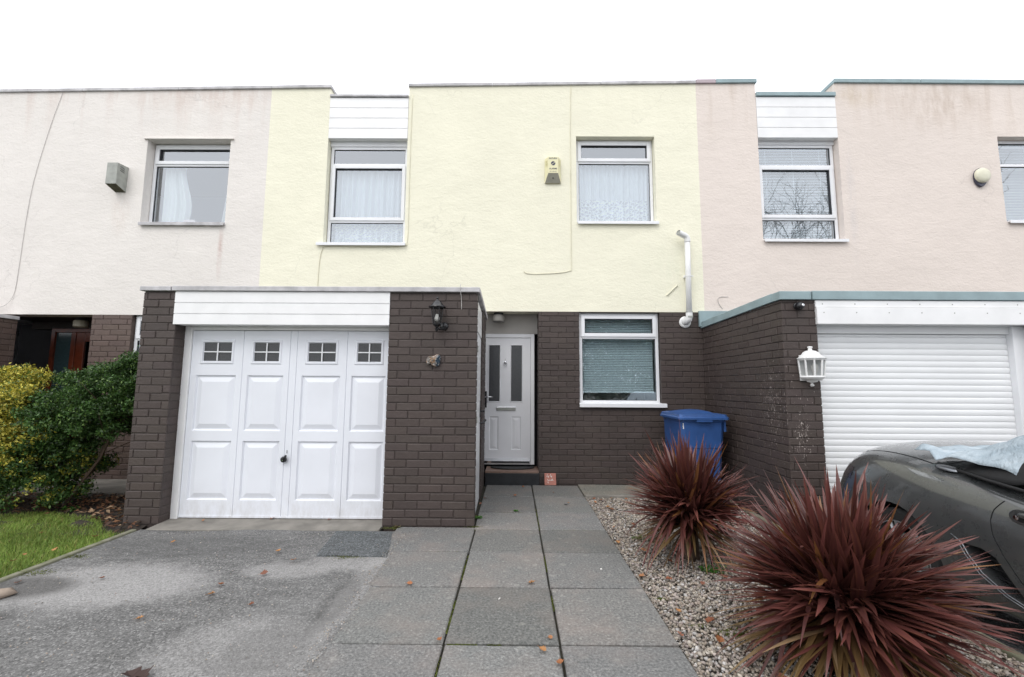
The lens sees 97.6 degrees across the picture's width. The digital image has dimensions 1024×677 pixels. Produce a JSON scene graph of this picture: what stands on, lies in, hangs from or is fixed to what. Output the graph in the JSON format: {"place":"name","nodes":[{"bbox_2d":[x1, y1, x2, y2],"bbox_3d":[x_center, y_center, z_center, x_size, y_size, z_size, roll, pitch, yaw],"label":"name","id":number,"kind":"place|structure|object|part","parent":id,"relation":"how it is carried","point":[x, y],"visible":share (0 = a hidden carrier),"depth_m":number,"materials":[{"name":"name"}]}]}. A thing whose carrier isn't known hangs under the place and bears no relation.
{"place":"outdoors","nodes":[
{"label":"outdoors","id":0,"kind":"place"},
{"bbox_2d":[0,509,125,578],"bbox_3d":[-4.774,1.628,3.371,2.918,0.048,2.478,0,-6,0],"label":"grass","id":1,"kind":"structure","parent":0,"point":[10,546],"depth_m":3.78,"materials":[{"name":"green plant"}]},
{"bbox_2d":[7,479,126,499],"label":"path","id":2,"kind":"structure","parent":0,"point":[109,486],"depth_m":5.38,"materials":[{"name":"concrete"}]},
{"bbox_2d":[0,497,146,535],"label":"bed ground","id":3,"kind":"structure","parent":0,"point":[94,507],"depth_m":4.51,"materials":[{"name":"soil"}]},
{"bbox_2d":[0,362,59,483],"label":"shrub","id":4,"kind":"object","parent":3,"relation":"on","point":[18,384],"visible":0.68,"depth_m":4.50,"materials":[{"name":"yellow plant"}]},
{"bbox_2d":[0,345,139,512],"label":"shrub","id":5,"kind":"object","parent":3,"relation":"on","point":[81,406],"visible":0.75,"depth_m":4.62,"materials":[{"name":"green plant"}]},
{"bbox_2d":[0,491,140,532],"bbox_3d":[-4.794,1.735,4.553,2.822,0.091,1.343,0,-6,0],"label":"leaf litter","id":6,"kind":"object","parent":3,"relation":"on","point":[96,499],"visible":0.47,"depth_m":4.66,"materials":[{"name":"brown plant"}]},
{"bbox_2d":[59,506,81,511],"bbox_3d":[-4.533,1.740,4.585,0.180,0.045,0.134,0,-6,0],"label":"weed","id":7,"kind":"object","parent":3,"relation":"on","point":[69,508],"visible":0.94,"depth_m":4.58,"materials":[{"name":"green plant"}]},
{"bbox_2d":[0,85,271,478],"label":"terraced house","id":8,"kind":"structure","parent":3,"relation":"on","point":[186,208],"depth_m":6.41,"materials":[{"name":"paint"}]},
{"bbox_2d":[1,92,62,306],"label":"cable","id":9,"kind":"object","parent":8,"relation":"attached to","point":[29,201],"visible":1,"depth_m":6.37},
{"bbox_2d":[72,317,88,327],"bbox_3d":[-6.341,-0.232,6.594,0.176,0.152,0.173,0,-6,0],"label":"porch light","id":10,"kind":"object","parent":8,"relation":"attached to","point":[80,322],"visible":0.98,"depth_m":6.54,"materials":[{"name":"beige glass"}]},
{"bbox_2d":[73,333,90,444],"bbox_3d":[-6.438,0.853,6.883,0.716,1.900,0.106,0,-6,0],"label":"front door","id":11,"kind":"structure","parent":8,"relation":"in","point":[83,339],"depth_m":6.97,"materials":[{"name":"brown glass"}]},
{"bbox_2d":[105,162,128,191],"bbox_3d":[-5.573,-2.274,6.320,0.158,0.370,0.168,0,-6,0],"label":"alarm box","id":12,"kind":"object","parent":8,"relation":"attached to","point":[116,177],"visible":1,"depth_m":6.26,"materials":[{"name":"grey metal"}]},
{"bbox_2d":[133,315,141,353],"bbox_3d":[-4.678,0.319,6.189,1.168,1.288,0.227,0,-6,0],"label":"window","id":13,"kind":"structure","parent":8,"relation":"in","point":[138,330],"depth_m":6.22,"materials":[{"name":"white plastic"}]},
{"bbox_2d":[138,145,230,224],"bbox_3d":[-4.652,-2.211,6.541,1.202,1.288,0.380,0,-6,0],"label":"window","id":14,"kind":"structure","parent":8,"relation":"in","point":[177,204],"depth_m":6.59,"materials":[{"name":"white plastic"}]},
{"bbox_2d":[123,80,705,530],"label":"terraced house","id":15,"kind":"structure","parent":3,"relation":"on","point":[287,386],"depth_m":6.19,"materials":[{"name":"paint"}]},
{"bbox_2d":[178,330,388,518],"bbox_3d":[-2.193,0.820,4.368,1.989,1.802,0.082,0,-6,0],"label":"garage door","id":16,"kind":"structure","parent":15,"relation":"in","point":[280,424],"depth_m":4.38,"materials":[{"name":"white metal"}]},
{"bbox_2d":[316,147,406,245],"bbox_3d":[-2.110,-2.043,6.457,1.245,1.524,0.275,0,-6,0],"label":"window","id":17,"kind":"structure","parent":15,"relation":"in","point":[367,202],"depth_m":6.53,"materials":[{"name":"white plastic"}]},
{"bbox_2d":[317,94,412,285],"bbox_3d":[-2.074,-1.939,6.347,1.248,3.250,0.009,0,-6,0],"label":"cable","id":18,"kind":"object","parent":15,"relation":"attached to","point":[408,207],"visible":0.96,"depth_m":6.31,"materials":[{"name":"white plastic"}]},
{"bbox_2d":[426,355,440,366],"bbox_3d":[-0.746,0.212,4.256,0.140,0.118,0.082,0,-6,0],"label":"rock ornament","id":19,"kind":"object","parent":15,"relation":"attached to","point":[434,361],"visible":1,"depth_m":4.23,"materials":[{"name":"beige stone"}]},
{"bbox_2d":[429,297,447,330],"bbox_3d":[-0.698,-0.228,4.225,0.174,0.332,0.201,0,-6,0],"label":"wall lantern","id":20,"kind":"object","parent":15,"relation":"attached to","point":[437,304],"depth_m":4.19,"materials":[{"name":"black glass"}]},
{"bbox_2d":[475,333,486,511],"bbox_3d":[-0.354,0.872,4.766,0.119,1.835,0.930,0,-6,0],"label":"side door","id":21,"kind":"structure","parent":15,"relation":"in","point":[478,379],"depth_m":4.89,"materials":[{"name":"white plastic"}]},
{"bbox_2d":[492,312,504,322],"bbox_3d":[-0.188,-0.299,6.309,0.176,0.152,0.173,0,-6,0],"label":"porch light","id":22,"kind":"object","parent":15,"relation":"attached to","point":[498,317],"visible":0.88,"depth_m":6.24,"materials":[{"name":"white glass"}]},
{"bbox_2d":[484,338,529,462],"bbox_3d":[-0.099,0.859,6.332,0.714,1.750,0.074,0,-6,0],"label":"front door","id":23,"kind":"structure","parent":15,"relation":"in","point":[507,364],"depth_m":6.35,"materials":[{"name":"white plastic"}]},
{"bbox_2d":[491,466,533,469],"bbox_3d":[0.005,1.750,6.054,0.599,0.018,0.169,0,-6,0],"label":"doormat","id":24,"kind":"object","parent":15,"relation":"on","point":[513,467],"visible":1,"depth_m":6.04,"materials":[{"name":"black rubber"}]},
{"bbox_2d":[524,90,571,273],"bbox_3d":[0.511,-2.296,6.372,0.683,2.824,0.010,0,-6,0],"label":"cable","id":25,"kind":"object","parent":15,"relation":"attached to","point":[570,184],"visible":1,"depth_m":6.37,"materials":[{"name":"white plastic"}]},
{"bbox_2d":[545,157,560,183],"bbox_3d":[0.579,-2.386,6.337,0.229,0.370,0.087,0,-6,0],"label":"alarm box","id":26,"kind":"object","parent":15,"relation":"attached to","point":[552,170],"visible":1,"depth_m":6.31,"materials":[{"name":"beige plastic"}]},
{"bbox_2d":[576,141,658,223],"bbox_3d":[1.492,-2.238,6.461,1.138,1.309,0.278,0,-6,0],"label":"window","id":27,"kind":"structure","parent":15,"relation":"in","point":[615,193],"depth_m":6.54,"materials":[{"name":"white plastic"}]},
{"bbox_2d":[579,313,666,407],"bbox_3d":[1.494,0.292,6.160,1.168,1.288,0.227,0,-6,0],"label":"window","id":28,"kind":"structure","parent":15,"relation":"in","point":[596,317],"depth_m":6.22,"materials":[{"name":"white plastic"}]},
{"bbox_2d":[676,230,692,327],"bbox_3d":[2.356,-0.816,6.146,0.224,1.336,0.168,2,-6,-18],"label":"flue pipe","id":29,"kind":"object","parent":15,"relation":"attached to","point":[684,321],"visible":1,"depth_m":6.11,"materials":[{"name":"white plastic"}]},
{"bbox_2d":[0,530,394,676],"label":"driveway","id":30,"kind":"structure","parent":0,"point":[266,625],"depth_m":2.61,"materials":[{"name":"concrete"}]},
{"bbox_2d":[0,587,17,598],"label":"stone","id":31,"kind":"object","parent":30,"relation":"on","point":[5,592],"visible":1,"depth_m":2.71,"materials":[{"name":"beige stone"}]},
{"bbox_2d":[0,529,135,582],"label":"edging","id":32,"kind":"object","parent":30,"relation":"on","point":[34,567],"visible":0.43,"depth_m":3.33,"materials":[{"name":"grey concrete"}]},
{"bbox_2d":[121,665,153,676],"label":"fallen leaf","id":33,"kind":"object","parent":30,"relation":"on","point":[138,672],"visible":1,"depth_m":1.99,"materials":[{"name":"brown plant"}]},
{"bbox_2d":[146,517,382,530],"bbox_3d":[-2.228,1.726,4.167,2.075,0.036,0.370,0,-6,0],"label":"garage threshold","id":34,"kind":"object","parent":30,"relation":"on","point":[221,524],"visible":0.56,"depth_m":4.12,"materials":[{"name":"concrete"}]},
{"bbox_2d":[316,531,391,556],"bbox_3d":[-1.251,1.685,3.673,0.614,0.024,0.590,0,-6,0],"label":"driveway patch","id":35,"kind":"object","parent":30,"relation":"on","point":[368,541],"visible":0.79,"depth_m":3.63,"materials":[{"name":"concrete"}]},
{"bbox_2d":[306,485,698,676],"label":"path","id":36,"kind":"structure","parent":0,"point":[610,622],"depth_m":2.63,"materials":[{"name":"concrete"}]},
{"bbox_2d":[0,497,702,676],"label":"loose grit","id":37,"kind":"object","parent":36,"relation":"on","point":[351,602],"visible":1,"depth_m":2.63,"materials":[{"name":"gravel"}]},
{"bbox_2d":[544,473,555,484],"bbox_3d":[0.503,1.847,5.883,0.152,0.147,0.046,1,-6,-2],"label":"house number tile","id":38,"kind":"object","parent":36,"relation":"on","point":[550,478],"visible":1,"depth_m":5.88,"materials":[{"name":"ceramic"}]},
{"bbox_2d":[0,0,1023,94],"label":"sky","id":39,"kind":"structure","parent":0,"point":[350,46],"materials":[{"name":"white"}]},
{"bbox_2d":[578,484,648,496],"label":"paving slab","id":40,"kind":"structure","parent":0,"point":[586,489],"depth_m":5.63,"materials":[{"name":"concrete"}]},
{"bbox_2d":[660,409,728,480],"bbox_3d":[2.186,1.380,5.417,0.575,1.042,0.779,0,-6,0],"label":"wheelie bin","id":41,"kind":"object","parent":40,"relation":"on","point":[710,427],"visible":0.57,"depth_m":5.12,"materials":[{"name":"blue plastic"}]},
{"bbox_2d":[587,497,1023,676],"bbox_3d":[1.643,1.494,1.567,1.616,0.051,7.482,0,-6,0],"label":"gravel","id":42,"kind":"structure","parent":0,"point":[700,650],"depth_m":2.75,"materials":[{"name":"grey gravel"}]},
{"bbox_2d":[17,506,770,676],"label":"moss","id":43,"kind":"object","parent":42,"relation":"on","point":[659,598],"visible":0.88,"depth_m":2.72,"materials":[{"name":"green plant"}]},
{"bbox_2d":[585,495,654,499],"bbox_3d":[1.658,1.907,5.292,1.584,0.102,0.046,0,-6,0],"label":"paving slab edge","id":44,"kind":"object","parent":42,"relation":"on","point":[607,496],"depth_m":5.28,"materials":[{"name":"concrete"}]},
{"bbox_2d":[616,422,769,581],"bbox_3d":[1.387,1.293,3.471,1.138,1.369,1.119,0,-6,0],"label":"cordyline","id":45,"kind":"object","parent":42,"relation":"on","point":[687,489],"visible":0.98,"depth_m":3.35,"materials":[{"name":"red plant"}]},
{"bbox_2d":[705,616,714,621],"bbox_3d":[1.093,1.559,2.482,0.078,0.017,0.060,-6,-15,-44],"label":"fallen leaf","id":46,"kind":"object","parent":42,"relation":"on","point":[709,619],"visible":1,"depth_m":2.50,"materials":[{"name":"orange plant"}]},
{"bbox_2d":[698,563,727,573],"bbox_3d":[1.431,1.639,3.198,0.184,0.060,0.128,0,-6,0],"label":"weed","id":47,"kind":"object","parent":42,"relation":"on","point":[712,570],"visible":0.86,"depth_m":3.19,"materials":[{"name":"green plant"}]},
{"bbox_2d":[715,635,725,643],"bbox_3d":[1.060,1.534,2.290,0.059,0.024,0.049,2,-6,-18],"label":"fallen leaf","id":48,"kind":"object","parent":42,"relation":"on","point":[719,638],"visible":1,"depth_m":2.30,"materials":[{"name":"orange plant"}]},
{"bbox_2d":[706,460,1023,676],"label":"cordyline","id":49,"kind":"object","parent":42,"relation":"on","point":[850,583],"visible":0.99,"depth_m":1.98,"materials":[{"name":"red plant"}]},
{"bbox_2d":[696,78,1023,524],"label":"terraced house","id":50,"kind":"structure","parent":0,"point":[874,228],"depth_m":6.21,"materials":[{"name":"paint"}]},
{"bbox_2d":[793,302,804,309],"bbox_3d":[2.745,-0.313,4.271,0.081,0.078,0.077,0,-6,0],"label":"security camera","id":51,"kind":"object","parent":50,"relation":"attached to","point":[798,305],"visible":1,"depth_m":4.26,"materials":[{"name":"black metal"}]},
{"bbox_2d":[758,145,848,241],"bbox_3d":[4.103,-2.074,6.407,1.160,1.494,0.232,0,-6,0],"label":"window","id":52,"kind":"structure","parent":50,"relation":"in","point":[823,168],"depth_m":6.47,"materials":[{"name":"white plastic"}]},
{"bbox_2d":[797,346,826,386],"bbox_3d":[2.822,0.258,4.175,0.260,0.384,0.146,0,-6,0],"label":"wall lantern","id":53,"kind":"object","parent":50,"relation":"attached to","point":[811,363],"depth_m":4.18,"materials":[{"name":"white plastic"}]},
{"bbox_2d":[817,334,1016,493],"bbox_3d":[3.886,0.901,4.327,1.942,1.894,0.044,0,-6,0],"label":"garage door","id":54,"kind":"structure","parent":50,"relation":"in","point":[877,390],"depth_m":4.36,"materials":[{"name":"white metal"}]},
{"bbox_2d":[973,168,990,186],"bbox_3d":[6.615,-2.274,6.300,0.212,0.276,0.084,0,-6,0],"label":"alarm box","id":55,"kind":"object","parent":50,"relation":"attached to","point":[981,177],"visible":1,"depth_m":6.28,"materials":[{"name":"beige plastic"}]},
{"bbox_2d":[998,141,1023,222],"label":"window","id":56,"kind":"structure","parent":50,"relation":"in","point":[1000,143],"depth_m":6.52,"materials":[{"name":"white plastic"}]},
{"bbox_2d":[963,605,1023,654],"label":"driveway","id":57,"kind":"structure","parent":0,"point":[1018,646],"depth_m":2.60,"materials":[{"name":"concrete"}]},
{"bbox_2d":[840,440,1023,621],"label":"parked car","id":58,"kind":"object","parent":57,"relation":"on","point":[984,504],"visible":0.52,"depth_m":2.55,"materials":[{"name":"grey paint"}]},
{"bbox_2d":[914,435,1023,475],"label":"car cover","id":59,"kind":"object","parent":58,"relation":"on","point":[1008,455],"visible":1,"depth_m":2.54,"materials":[{"name":"white fabric"}]},
{"bbox_3d":[2.507,1.080,1.790,0.115,0.581,1.082,0,-6,0],"label":"door","id":60,"kind":"part","parent":58,"relation":"part of","materials":[{"name":"grey paint"}]},
{"label":"road","id":61,"kind":"structure","parent":0,"visible":0},
{"bbox_2d":[729,500,1023,662],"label":"kerb","id":62,"kind":"structure","parent":61,"relation":"on","point":[1019,658],"depth_m":2.23,"materials":[{"name":"grey concrete"}]}
]}

